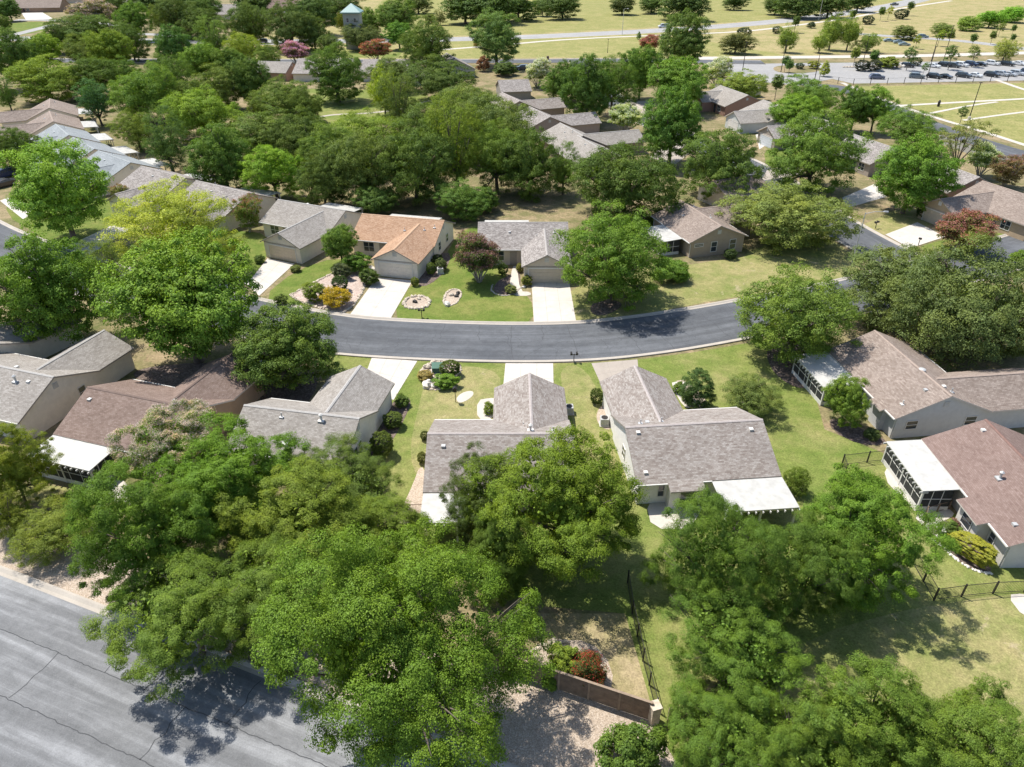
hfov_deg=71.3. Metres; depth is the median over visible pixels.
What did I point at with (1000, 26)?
tree
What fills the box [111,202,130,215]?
garage door
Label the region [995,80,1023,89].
footpath
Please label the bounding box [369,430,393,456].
shrub
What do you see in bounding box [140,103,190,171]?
tree
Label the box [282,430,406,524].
tree
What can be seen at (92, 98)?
tree
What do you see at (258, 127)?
tree
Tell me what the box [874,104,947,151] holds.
tree
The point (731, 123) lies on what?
garage door
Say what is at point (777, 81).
tree
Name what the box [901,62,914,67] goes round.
parked car
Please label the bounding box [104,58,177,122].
tree
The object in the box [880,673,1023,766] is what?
tree
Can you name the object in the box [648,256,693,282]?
shrub
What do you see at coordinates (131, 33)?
tree
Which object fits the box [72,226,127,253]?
driveway
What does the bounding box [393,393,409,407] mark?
shrub
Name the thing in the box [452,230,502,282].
tree
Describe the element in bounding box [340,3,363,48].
stone tower
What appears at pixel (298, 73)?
house
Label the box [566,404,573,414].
air conditioner
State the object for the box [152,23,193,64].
tree
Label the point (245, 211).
tree
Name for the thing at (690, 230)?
house
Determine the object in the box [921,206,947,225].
garage door
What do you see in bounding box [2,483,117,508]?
lawn
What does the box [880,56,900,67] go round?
shrub
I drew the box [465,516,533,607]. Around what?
tree
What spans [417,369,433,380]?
shrub
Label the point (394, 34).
tree
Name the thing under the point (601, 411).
planting bed
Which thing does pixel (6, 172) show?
parked car
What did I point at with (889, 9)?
tree
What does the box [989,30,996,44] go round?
tree
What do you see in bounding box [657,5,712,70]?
tree
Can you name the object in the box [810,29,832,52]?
tree
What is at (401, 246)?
house
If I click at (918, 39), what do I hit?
tree
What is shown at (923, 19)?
field
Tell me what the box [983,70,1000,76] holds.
parked car
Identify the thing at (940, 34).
tree
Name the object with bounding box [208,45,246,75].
tree
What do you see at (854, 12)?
tree
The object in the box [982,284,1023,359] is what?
tree
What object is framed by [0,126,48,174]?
tree
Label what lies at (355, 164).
tree
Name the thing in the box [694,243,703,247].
window
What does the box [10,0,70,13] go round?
house
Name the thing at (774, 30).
shrub
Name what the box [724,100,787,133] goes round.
house
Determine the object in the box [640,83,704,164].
tree
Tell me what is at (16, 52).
tree
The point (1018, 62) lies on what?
parked car
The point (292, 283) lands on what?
lawn
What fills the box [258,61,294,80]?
house
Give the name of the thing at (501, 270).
shrub
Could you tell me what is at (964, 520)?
window
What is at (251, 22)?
tree
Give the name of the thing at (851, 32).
tree
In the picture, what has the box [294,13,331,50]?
tree
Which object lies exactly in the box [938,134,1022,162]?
alley wall
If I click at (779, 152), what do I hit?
lawn
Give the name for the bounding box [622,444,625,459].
window
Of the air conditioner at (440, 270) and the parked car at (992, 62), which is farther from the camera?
the parked car at (992, 62)
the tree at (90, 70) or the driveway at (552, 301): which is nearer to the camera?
the driveway at (552, 301)
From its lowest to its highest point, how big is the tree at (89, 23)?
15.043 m
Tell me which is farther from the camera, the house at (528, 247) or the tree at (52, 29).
the tree at (52, 29)
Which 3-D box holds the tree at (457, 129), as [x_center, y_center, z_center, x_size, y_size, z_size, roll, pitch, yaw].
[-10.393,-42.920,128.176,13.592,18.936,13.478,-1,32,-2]
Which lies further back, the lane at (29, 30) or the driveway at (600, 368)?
the lane at (29, 30)
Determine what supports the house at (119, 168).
on the ground at (572, 208)
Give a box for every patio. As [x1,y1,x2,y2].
[647,502,701,528]
[916,509,953,524]
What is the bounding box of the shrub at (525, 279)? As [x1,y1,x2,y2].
[521,275,532,284]
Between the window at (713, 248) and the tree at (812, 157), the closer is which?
the window at (713, 248)
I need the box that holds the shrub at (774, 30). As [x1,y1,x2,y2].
[772,26,781,32]
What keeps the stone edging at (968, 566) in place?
on the lawn at (798, 436)
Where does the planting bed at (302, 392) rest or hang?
on the ground at (572, 208)
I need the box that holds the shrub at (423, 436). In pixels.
[420,431,427,440]
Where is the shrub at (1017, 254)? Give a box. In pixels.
[1005,249,1023,266]
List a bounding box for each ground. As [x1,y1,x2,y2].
[0,0,1023,742]
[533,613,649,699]
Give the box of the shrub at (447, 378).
[431,373,460,389]
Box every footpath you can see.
[322,100,429,116]
[443,1,948,49]
[841,83,1023,145]
[899,98,1023,105]
[930,101,996,113]
[963,111,1023,120]
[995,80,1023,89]
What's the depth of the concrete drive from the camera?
282.28 m
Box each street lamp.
[851,211,888,262]
[969,82,982,116]
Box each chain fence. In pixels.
[627,570,658,699]
[841,451,883,471]
[914,557,1023,600]
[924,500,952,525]
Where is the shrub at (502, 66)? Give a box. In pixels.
[492,60,518,74]
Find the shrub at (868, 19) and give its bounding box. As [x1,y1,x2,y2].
[862,15,874,23]
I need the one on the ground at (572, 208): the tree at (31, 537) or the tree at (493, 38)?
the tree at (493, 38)
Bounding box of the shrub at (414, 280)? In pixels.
[410,277,418,285]
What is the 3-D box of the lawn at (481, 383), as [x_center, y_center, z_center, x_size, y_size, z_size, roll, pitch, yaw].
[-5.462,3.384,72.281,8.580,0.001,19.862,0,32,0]
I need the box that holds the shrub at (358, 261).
[341,251,371,272]
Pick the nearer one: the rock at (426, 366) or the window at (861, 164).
the rock at (426, 366)
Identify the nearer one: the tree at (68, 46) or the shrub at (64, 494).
the shrub at (64, 494)
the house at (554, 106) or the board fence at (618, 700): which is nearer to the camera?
the board fence at (618, 700)
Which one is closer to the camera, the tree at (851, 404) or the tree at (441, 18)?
the tree at (851, 404)
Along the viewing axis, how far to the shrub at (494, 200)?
123.38 m
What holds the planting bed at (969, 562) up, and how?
on the lawn at (798, 436)
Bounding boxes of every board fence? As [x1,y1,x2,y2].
[484,649,653,720]
[666,707,794,762]
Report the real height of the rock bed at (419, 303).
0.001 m
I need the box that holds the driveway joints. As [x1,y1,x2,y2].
[256,264,623,379]
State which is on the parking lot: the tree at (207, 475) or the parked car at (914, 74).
the parked car at (914, 74)
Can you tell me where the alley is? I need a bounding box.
[801,84,1023,158]
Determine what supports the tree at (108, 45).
on the ground at (572, 208)
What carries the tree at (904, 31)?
on the field at (923, 19)
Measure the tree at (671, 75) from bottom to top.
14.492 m
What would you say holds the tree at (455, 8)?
on the field at (596, 15)
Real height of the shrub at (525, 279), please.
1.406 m
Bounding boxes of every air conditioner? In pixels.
[437,267,443,274]
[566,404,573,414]
[599,415,609,426]
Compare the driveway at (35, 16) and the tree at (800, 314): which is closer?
the tree at (800, 314)
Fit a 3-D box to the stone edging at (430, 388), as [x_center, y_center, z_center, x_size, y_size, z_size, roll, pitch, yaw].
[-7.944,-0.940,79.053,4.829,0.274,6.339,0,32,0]
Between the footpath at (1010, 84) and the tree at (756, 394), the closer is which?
the tree at (756, 394)
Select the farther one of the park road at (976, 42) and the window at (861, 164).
the park road at (976, 42)
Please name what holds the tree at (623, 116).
on the ground at (572, 208)
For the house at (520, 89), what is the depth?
208.11 m
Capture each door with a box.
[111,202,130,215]
[267,243,297,262]
[378,261,413,278]
[510,251,516,264]
[528,268,564,282]
[727,119,738,130]
[759,134,772,147]
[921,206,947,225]
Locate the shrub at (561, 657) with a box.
[544,641,581,674]
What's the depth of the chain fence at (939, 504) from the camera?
60.08 m
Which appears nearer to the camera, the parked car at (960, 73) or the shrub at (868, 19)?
the parked car at (960, 73)
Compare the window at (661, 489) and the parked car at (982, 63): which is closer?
the window at (661, 489)
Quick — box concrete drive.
[699,52,1023,58]
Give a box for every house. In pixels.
[0,98,93,125]
[0,111,98,139]
[0,312,83,358]
[0,330,135,441]
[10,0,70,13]
[20,124,114,148]
[29,137,138,169]
[34,353,264,487]
[62,150,171,197]
[66,0,87,2]
[107,166,216,219]
[172,180,281,237]
[212,4,247,19]
[225,365,394,477]
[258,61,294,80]
[259,199,362,263]
[267,0,299,12]
[292,58,359,81]
[353,213,455,278]
[360,59,416,81]
[420,373,574,542]
[432,53,474,76]
[478,220,571,282]
[490,92,565,114]
[495,79,531,99]
[515,106,601,137]
[538,123,644,156]
[554,135,615,174]
[599,365,799,526]
[643,200,750,257]
[693,85,759,115]
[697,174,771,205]
[713,78,760,95]
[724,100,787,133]
[756,115,853,149]
[791,330,1023,438]
[833,134,900,176]
[881,419,1023,567]
[901,163,989,198]
[917,180,1023,240]
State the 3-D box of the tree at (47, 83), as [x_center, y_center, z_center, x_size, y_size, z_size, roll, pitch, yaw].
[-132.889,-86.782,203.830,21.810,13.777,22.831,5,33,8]
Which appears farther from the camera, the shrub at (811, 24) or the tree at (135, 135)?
the shrub at (811, 24)
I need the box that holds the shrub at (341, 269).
[330,262,352,278]
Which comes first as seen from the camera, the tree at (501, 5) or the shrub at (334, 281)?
the shrub at (334, 281)
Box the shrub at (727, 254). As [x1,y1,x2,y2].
[723,248,737,258]
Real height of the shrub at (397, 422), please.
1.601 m
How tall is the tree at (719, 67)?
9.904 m
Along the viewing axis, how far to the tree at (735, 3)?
447.76 m
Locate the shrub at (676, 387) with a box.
[672,381,682,393]
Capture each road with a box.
[0,576,477,766]
[11,0,928,43]
[859,33,1023,49]
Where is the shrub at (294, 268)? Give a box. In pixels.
[290,265,300,272]
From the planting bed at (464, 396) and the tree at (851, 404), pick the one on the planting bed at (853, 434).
the tree at (851, 404)
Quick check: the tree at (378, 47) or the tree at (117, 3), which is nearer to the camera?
the tree at (378, 47)
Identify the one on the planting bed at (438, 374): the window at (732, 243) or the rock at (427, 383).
the rock at (427, 383)
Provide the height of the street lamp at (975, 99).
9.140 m
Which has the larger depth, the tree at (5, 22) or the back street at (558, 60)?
the tree at (5, 22)
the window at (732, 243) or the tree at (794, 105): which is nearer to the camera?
the window at (732, 243)
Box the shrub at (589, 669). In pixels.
[569,649,609,685]
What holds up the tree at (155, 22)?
on the ground at (572, 208)
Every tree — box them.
[0,0,21,19]
[0,14,13,30]
[0,26,42,83]
[0,74,19,110]
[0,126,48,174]
[0,133,114,241]
[0,227,112,343]
[0,419,65,507]
[0,484,32,540]
[1,493,96,568]
[2,52,81,102]
[25,31,64,67]
[42,20,80,49]
[45,11,129,49]
[59,52,123,96]
[60,33,98,64]
[60,456,218,616]
[63,0,116,23]
[70,77,115,125]
[74,239,129,304]
[79,546,287,703]
[80,27,136,74]
[86,225,262,363]
[95,175,247,276]
[98,0,135,15]
[101,54,143,84]
[103,398,218,490]
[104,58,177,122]
[104,108,164,151]
[106,183,128,194]
[110,19,151,60]
[111,0,153,32]
[129,0,173,12]
[139,410,311,551]
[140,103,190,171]
[141,50,196,90]
[144,3,171,31]
[151,0,198,34]
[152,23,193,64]
[154,83,244,143]
[166,80,210,114]
[175,4,224,39]
[177,40,220,77]
[181,122,253,188]
[186,0,223,18]
[191,13,230,52]
[191,62,243,106]
[194,532,362,669]
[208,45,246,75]
[210,105,319,160]
[212,453,377,609]
[219,0,274,45]
[222,30,262,58]
[223,54,270,99]
[229,299,339,393]
[230,0,270,15]
[230,191,262,231]
[234,143,305,199]
[243,90,275,118]
[245,73,323,118]
[248,516,559,766]
[250,43,282,61]
[257,104,333,166]
[261,0,318,49]
[279,40,309,63]
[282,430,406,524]
[285,0,337,27]
[291,148,351,204]
[292,122,354,173]
[293,91,322,122]
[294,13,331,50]
[302,0,364,21]
[303,40,367,105]
[309,107,415,153]
[311,125,403,202]
[316,32,344,52]
[320,222,359,262]
[323,490,440,590]
[335,13,343,30]
[340,20,383,49]
[349,184,399,214]
[358,38,392,58]
[362,6,383,32]
[363,53,415,89]
[365,62,398,117]
[366,116,460,205]
[373,0,418,30]
[373,66,417,130]
[380,20,412,49]
[393,96,463,150]
[397,13,456,68]
[397,53,478,101]
[399,0,434,13]
[418,90,490,187]
[424,13,433,23]
[429,177,491,221]
[430,81,505,118]
[434,9,447,23]
[437,0,484,23]
[438,440,528,551]
[444,82,538,157]
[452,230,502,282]
[458,423,649,584]
[460,117,532,194]
[461,0,521,19]
[464,5,521,64]
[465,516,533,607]
[493,125,568,202]
[505,0,540,20]
[523,57,551,87]
[533,0,549,15]
[537,74,560,97]
[539,0,582,18]
[546,140,580,194]
[548,58,584,102]
[549,198,677,311]
[556,52,616,115]
[564,136,695,229]
[590,51,642,112]
[607,102,643,130]
[610,0,636,14]
[620,43,664,99]
[637,482,789,618]
[638,0,662,13]
[639,34,659,47]
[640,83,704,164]
[646,54,711,100]
[657,0,712,20]
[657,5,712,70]
[658,567,819,738]
[665,669,815,766]
[677,126,766,201]
[703,55,733,83]
[710,68,768,97]
[712,178,865,256]
[717,32,760,53]
[718,371,786,417]
[721,0,751,9]
[731,260,867,366]
[744,507,868,627]
[751,695,868,766]
[760,106,876,193]
[762,0,786,14]
[765,90,823,122]
[771,74,784,99]
[773,0,819,17]
[776,21,799,52]
[781,55,791,71]
[783,72,840,117]
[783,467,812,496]
[785,59,794,74]
[790,649,957,766]
[791,16,799,31]
[794,462,961,612]
[808,0,852,17]
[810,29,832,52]
[818,60,830,76]
[820,10,847,49]
[820,372,871,427]
[832,84,879,130]
[837,242,975,342]
[839,12,863,50]
[844,0,875,11]
[849,10,857,17]
[850,47,860,65]
[856,32,883,52]
[857,83,899,132]
[869,49,879,68]
[869,130,968,213]
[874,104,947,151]
[876,228,1023,371]
[878,6,885,17]
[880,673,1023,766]
[885,5,893,19]
[889,25,918,39]
[903,45,919,69]
[907,1,915,13]
[912,35,921,46]
[921,62,929,72]
[928,22,954,35]
[933,118,1003,161]
[934,29,946,45]
[934,208,1004,249]
[944,45,959,69]
[946,28,955,42]
[956,15,982,30]
[957,105,970,123]
[966,139,1003,176]
[968,44,980,66]
[970,33,978,46]
[975,10,1011,27]
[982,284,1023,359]
[987,154,1023,186]
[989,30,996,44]
[993,38,1023,60]
[997,23,1006,35]
[1000,6,1023,22]
[1009,34,1016,40]
[1011,24,1017,30]
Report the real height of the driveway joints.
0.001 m
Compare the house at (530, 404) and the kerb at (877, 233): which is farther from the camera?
the kerb at (877, 233)
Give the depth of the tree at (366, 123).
143.97 m
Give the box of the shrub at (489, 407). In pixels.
[483,401,493,414]
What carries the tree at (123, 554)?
on the gravel verge
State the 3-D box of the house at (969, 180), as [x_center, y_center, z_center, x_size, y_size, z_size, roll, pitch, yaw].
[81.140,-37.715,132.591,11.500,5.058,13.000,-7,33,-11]
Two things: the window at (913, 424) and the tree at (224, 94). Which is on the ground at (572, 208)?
the tree at (224, 94)
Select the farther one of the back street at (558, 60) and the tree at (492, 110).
the back street at (558, 60)
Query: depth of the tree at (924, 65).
242.83 m
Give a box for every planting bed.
[133,363,206,386]
[260,365,317,401]
[371,396,409,455]
[419,253,450,285]
[424,364,456,389]
[457,391,472,401]
[494,270,520,294]
[533,640,612,686]
[591,300,621,314]
[597,405,610,428]
[677,380,705,407]
[767,341,805,387]
[830,419,885,444]
[931,520,990,571]
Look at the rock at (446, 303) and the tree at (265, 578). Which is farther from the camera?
the rock at (446, 303)
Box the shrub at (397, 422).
[382,411,402,428]
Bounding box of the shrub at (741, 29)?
[737,27,751,37]
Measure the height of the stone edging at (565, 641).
0.310 m
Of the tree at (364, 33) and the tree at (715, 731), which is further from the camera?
the tree at (364, 33)
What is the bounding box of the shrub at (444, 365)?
[439,359,460,374]
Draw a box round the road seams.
[0,234,1023,766]
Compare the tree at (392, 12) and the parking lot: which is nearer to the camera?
the parking lot
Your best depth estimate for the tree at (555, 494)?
50.62 m
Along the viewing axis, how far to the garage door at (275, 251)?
106.14 m
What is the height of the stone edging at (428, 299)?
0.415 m
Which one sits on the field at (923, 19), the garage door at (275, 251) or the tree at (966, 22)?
the tree at (966, 22)
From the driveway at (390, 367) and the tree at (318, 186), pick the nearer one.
the driveway at (390, 367)
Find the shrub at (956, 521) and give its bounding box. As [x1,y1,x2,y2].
[951,517,960,526]
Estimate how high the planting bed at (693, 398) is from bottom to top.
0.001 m
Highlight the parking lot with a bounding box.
[703,60,1023,84]
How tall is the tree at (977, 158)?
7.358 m
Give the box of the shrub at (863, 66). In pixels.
[854,59,870,70]
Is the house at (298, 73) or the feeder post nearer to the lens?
the feeder post
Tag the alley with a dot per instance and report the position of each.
(1006, 150)
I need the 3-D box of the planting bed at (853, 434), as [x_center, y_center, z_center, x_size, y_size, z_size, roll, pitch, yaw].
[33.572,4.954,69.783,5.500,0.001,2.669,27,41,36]
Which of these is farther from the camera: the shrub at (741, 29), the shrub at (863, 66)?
the shrub at (741, 29)
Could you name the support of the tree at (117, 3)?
on the ground at (572, 208)
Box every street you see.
[0,224,1023,359]
[1,59,764,63]
[572,61,930,270]
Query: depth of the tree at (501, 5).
371.30 m
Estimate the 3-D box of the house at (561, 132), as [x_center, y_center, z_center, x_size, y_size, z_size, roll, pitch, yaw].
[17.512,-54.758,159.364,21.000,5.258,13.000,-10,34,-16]
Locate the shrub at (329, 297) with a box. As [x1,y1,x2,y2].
[318,285,352,307]
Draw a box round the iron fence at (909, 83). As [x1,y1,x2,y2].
[786,73,1015,84]
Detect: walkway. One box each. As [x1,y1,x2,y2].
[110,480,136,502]
[477,398,493,418]
[510,266,530,295]
[672,381,690,407]
[885,469,914,510]
[1011,594,1023,613]
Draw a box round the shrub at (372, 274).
[358,268,379,284]
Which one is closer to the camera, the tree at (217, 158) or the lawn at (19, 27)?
the tree at (217, 158)
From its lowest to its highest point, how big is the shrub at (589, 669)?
2.302 m
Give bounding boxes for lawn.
[1,22,53,34]
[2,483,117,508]
[6,197,132,245]
[104,231,266,276]
[262,89,430,125]
[269,259,358,305]
[313,48,401,57]
[330,340,1023,761]
[396,227,532,323]
[411,367,500,472]
[561,366,615,490]
[571,231,860,320]
[682,593,1023,766]
[764,149,800,166]
[865,208,930,234]
[921,233,1020,275]
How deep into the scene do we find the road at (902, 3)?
360.95 m
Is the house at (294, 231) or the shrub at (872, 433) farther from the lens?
the house at (294, 231)
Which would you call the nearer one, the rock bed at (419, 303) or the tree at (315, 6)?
the rock bed at (419, 303)
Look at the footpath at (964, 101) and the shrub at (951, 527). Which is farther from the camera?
the footpath at (964, 101)
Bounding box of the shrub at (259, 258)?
[254,254,265,262]
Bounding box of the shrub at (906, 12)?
[893,9,909,18]
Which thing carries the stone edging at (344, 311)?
on the ground at (572, 208)
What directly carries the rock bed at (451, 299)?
on the lawn at (481, 301)
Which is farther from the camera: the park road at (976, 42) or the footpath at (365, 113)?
the park road at (976, 42)
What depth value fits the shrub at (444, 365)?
78.16 m
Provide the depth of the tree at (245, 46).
252.56 m
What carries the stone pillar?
on the gravel verge
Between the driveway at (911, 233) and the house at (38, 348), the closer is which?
the house at (38, 348)
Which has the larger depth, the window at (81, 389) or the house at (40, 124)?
the house at (40, 124)
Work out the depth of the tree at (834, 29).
291.90 m
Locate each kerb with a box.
[0,220,1022,362]
[0,565,519,766]
[51,58,760,63]
[568,60,915,262]
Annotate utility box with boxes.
[431,362,443,374]
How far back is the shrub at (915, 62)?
261.57 m
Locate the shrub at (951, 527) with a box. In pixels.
[936,519,963,540]
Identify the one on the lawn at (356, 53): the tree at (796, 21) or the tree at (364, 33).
the tree at (364, 33)
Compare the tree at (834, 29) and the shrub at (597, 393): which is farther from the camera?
the tree at (834, 29)
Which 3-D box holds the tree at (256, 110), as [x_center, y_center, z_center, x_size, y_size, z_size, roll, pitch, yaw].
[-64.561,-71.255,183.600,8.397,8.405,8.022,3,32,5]
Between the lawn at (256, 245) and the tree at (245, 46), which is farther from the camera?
the tree at (245, 46)
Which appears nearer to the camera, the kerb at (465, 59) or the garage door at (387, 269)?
the garage door at (387, 269)
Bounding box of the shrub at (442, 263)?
[435,257,447,268]
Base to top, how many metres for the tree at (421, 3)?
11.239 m
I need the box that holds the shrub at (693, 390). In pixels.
[678,367,716,408]
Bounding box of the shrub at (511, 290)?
[505,284,516,293]
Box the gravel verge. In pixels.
[0,513,676,766]
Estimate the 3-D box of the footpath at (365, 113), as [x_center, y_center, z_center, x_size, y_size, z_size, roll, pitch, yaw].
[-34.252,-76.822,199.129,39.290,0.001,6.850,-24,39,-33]
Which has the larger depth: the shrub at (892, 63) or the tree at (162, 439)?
the shrub at (892, 63)
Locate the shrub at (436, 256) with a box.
[430,254,442,262]
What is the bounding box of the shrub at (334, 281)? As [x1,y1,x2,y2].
[331,275,347,290]
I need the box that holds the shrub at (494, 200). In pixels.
[477,186,499,212]
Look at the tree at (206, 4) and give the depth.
371.93 m
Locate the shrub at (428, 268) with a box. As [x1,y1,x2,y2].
[426,262,436,273]
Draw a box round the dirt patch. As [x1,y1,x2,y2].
[403,467,425,582]
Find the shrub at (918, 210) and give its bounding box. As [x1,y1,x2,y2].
[916,207,922,216]
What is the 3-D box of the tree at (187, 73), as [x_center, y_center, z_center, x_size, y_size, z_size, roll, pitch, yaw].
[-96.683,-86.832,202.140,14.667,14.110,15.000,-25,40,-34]
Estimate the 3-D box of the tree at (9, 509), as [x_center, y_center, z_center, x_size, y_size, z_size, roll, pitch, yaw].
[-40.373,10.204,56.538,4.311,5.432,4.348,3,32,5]
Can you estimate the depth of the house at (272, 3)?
430.33 m
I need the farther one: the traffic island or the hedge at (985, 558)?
the traffic island
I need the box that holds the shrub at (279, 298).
[273,294,287,304]
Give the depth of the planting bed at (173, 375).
79.38 m
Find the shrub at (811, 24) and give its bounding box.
[806,22,815,27]
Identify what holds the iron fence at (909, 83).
on the ground at (572, 208)
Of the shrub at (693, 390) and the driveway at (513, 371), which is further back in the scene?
the driveway at (513, 371)
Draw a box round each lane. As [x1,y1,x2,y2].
[2,24,59,36]
[11,33,281,46]
[14,19,110,24]
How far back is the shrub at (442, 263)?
102.87 m
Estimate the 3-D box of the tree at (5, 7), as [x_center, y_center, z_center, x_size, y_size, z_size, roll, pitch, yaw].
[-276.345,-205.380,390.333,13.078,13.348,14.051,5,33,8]
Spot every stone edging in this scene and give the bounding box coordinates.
[289,271,365,312]
[402,294,431,309]
[420,360,462,390]
[442,288,461,306]
[491,284,521,295]
[525,637,569,653]
[926,525,992,574]
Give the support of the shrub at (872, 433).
on the planting bed at (853, 434)
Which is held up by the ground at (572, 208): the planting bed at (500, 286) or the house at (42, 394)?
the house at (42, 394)
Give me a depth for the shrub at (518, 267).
102.66 m
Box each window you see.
[77,384,85,395]
[270,225,279,233]
[363,242,374,251]
[494,251,503,260]
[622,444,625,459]
[656,485,665,496]
[679,492,696,502]
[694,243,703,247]
[710,241,717,251]
[728,238,736,248]
[857,162,864,170]
[904,420,918,429]
[959,511,972,531]
[963,416,977,424]
[986,530,996,545]
[999,219,1011,230]
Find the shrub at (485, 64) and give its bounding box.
[475,55,490,70]
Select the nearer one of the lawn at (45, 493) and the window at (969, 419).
the lawn at (45, 493)
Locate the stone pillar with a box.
[647,699,662,725]
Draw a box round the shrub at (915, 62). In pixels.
[910,57,922,65]
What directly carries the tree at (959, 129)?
on the ground at (572, 208)
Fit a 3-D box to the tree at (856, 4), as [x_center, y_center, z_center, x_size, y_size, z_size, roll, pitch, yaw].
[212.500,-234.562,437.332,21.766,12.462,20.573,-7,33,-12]
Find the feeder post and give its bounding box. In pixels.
[453,386,456,401]
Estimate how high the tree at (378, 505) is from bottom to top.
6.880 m
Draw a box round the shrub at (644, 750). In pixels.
[593,720,669,766]
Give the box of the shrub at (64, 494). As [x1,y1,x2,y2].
[60,492,77,509]
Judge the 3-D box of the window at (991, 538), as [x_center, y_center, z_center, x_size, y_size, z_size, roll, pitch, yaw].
[37.685,12.151,56.010,0.090,1.140,0.740,0,32,0]
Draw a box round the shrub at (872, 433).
[863,427,880,441]
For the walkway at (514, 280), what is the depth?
99.98 m
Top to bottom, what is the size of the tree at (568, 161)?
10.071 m
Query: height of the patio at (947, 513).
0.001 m
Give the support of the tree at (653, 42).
on the field at (598, 47)
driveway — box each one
[0,198,28,218]
[22,12,51,19]
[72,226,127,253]
[248,258,293,294]
[351,278,412,316]
[368,358,416,399]
[503,363,553,383]
[532,283,575,321]
[592,359,637,380]
[631,100,653,120]
[654,141,686,163]
[762,168,801,179]
[843,184,886,207]
[885,222,944,246]
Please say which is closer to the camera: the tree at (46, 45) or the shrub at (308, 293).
the shrub at (308, 293)
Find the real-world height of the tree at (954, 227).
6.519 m
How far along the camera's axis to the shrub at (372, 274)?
98.51 m
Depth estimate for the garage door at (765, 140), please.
163.11 m
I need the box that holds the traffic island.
[773,65,821,72]
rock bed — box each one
[293,270,362,311]
[406,296,426,306]
[445,290,459,303]
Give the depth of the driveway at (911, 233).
115.48 m
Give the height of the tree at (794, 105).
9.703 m
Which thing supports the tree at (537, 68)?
on the ground at (572, 208)
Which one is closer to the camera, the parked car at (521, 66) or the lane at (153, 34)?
the parked car at (521, 66)
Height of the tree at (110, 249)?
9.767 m
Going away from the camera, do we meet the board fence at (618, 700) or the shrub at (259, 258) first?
the board fence at (618, 700)
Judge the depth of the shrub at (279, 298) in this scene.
93.45 m
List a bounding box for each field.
[255,0,1023,59]
[373,0,901,36]
[397,34,786,57]
[858,83,1023,145]
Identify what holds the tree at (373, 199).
on the ground at (572, 208)
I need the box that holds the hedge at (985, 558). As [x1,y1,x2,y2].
[947,530,999,568]
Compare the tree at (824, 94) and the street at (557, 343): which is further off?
the tree at (824, 94)
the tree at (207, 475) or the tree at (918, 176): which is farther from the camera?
the tree at (918, 176)
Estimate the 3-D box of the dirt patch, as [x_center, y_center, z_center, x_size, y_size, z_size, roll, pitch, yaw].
[-8.258,11.396,59.600,2.539,0.001,13.813,-3,32,-5]
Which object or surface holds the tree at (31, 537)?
on the gravel verge
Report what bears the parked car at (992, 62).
on the parking lot
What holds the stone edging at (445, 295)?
on the lawn at (481, 301)
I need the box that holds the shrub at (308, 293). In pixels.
[301,281,324,302]
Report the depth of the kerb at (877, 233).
116.74 m
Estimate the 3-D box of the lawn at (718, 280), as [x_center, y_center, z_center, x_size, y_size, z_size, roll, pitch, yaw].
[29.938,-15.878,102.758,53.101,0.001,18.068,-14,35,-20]
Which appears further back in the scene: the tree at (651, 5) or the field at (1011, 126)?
the tree at (651, 5)
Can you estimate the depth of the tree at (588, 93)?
175.92 m
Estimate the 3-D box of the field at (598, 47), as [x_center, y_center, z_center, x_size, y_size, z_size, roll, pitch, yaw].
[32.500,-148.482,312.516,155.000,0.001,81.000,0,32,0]
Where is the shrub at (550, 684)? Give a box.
[541,669,557,691]
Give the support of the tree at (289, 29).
on the field at (923, 19)
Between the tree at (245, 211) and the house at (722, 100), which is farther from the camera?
the house at (722, 100)
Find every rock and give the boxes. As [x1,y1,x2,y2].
[422,379,432,388]
[423,364,430,368]
[443,301,450,306]
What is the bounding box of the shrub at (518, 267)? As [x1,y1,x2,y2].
[516,263,523,270]
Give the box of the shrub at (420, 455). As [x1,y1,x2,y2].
[417,451,425,463]
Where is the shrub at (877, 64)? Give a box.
[866,59,882,70]
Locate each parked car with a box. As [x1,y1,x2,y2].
[0,166,15,177]
[0,178,17,186]
[515,64,527,69]
[869,73,884,78]
[883,38,893,41]
[898,42,910,45]
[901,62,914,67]
[909,72,924,78]
[926,63,940,67]
[926,72,942,78]
[938,61,951,66]
[940,73,953,78]
[948,62,961,67]
[955,71,971,77]
[956,61,968,66]
[965,60,978,65]
[969,72,983,77]
[976,61,987,65]
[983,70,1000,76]
[985,59,1000,65]
[995,70,1009,76]
[1000,60,1015,65]
[1006,71,1017,76]
[1010,69,1023,75]
[1012,60,1023,65]
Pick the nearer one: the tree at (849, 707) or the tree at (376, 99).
the tree at (849, 707)
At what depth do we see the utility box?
79.16 m
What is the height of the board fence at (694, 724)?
1.860 m
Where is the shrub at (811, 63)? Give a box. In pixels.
[807,60,821,68]
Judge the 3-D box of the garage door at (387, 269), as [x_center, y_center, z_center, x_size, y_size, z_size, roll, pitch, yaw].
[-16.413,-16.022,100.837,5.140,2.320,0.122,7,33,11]
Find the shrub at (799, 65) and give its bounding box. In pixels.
[796,63,804,68]
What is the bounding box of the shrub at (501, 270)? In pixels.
[498,262,507,274]
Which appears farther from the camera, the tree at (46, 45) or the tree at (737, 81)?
the tree at (46, 45)
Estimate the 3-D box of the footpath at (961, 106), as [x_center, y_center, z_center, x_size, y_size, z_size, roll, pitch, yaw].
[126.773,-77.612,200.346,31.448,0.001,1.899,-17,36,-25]
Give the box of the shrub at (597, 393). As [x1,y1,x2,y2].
[590,388,602,403]
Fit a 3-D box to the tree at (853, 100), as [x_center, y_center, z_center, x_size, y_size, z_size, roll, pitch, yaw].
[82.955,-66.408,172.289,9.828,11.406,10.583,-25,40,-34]
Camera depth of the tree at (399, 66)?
215.00 m
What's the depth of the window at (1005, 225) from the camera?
115.52 m

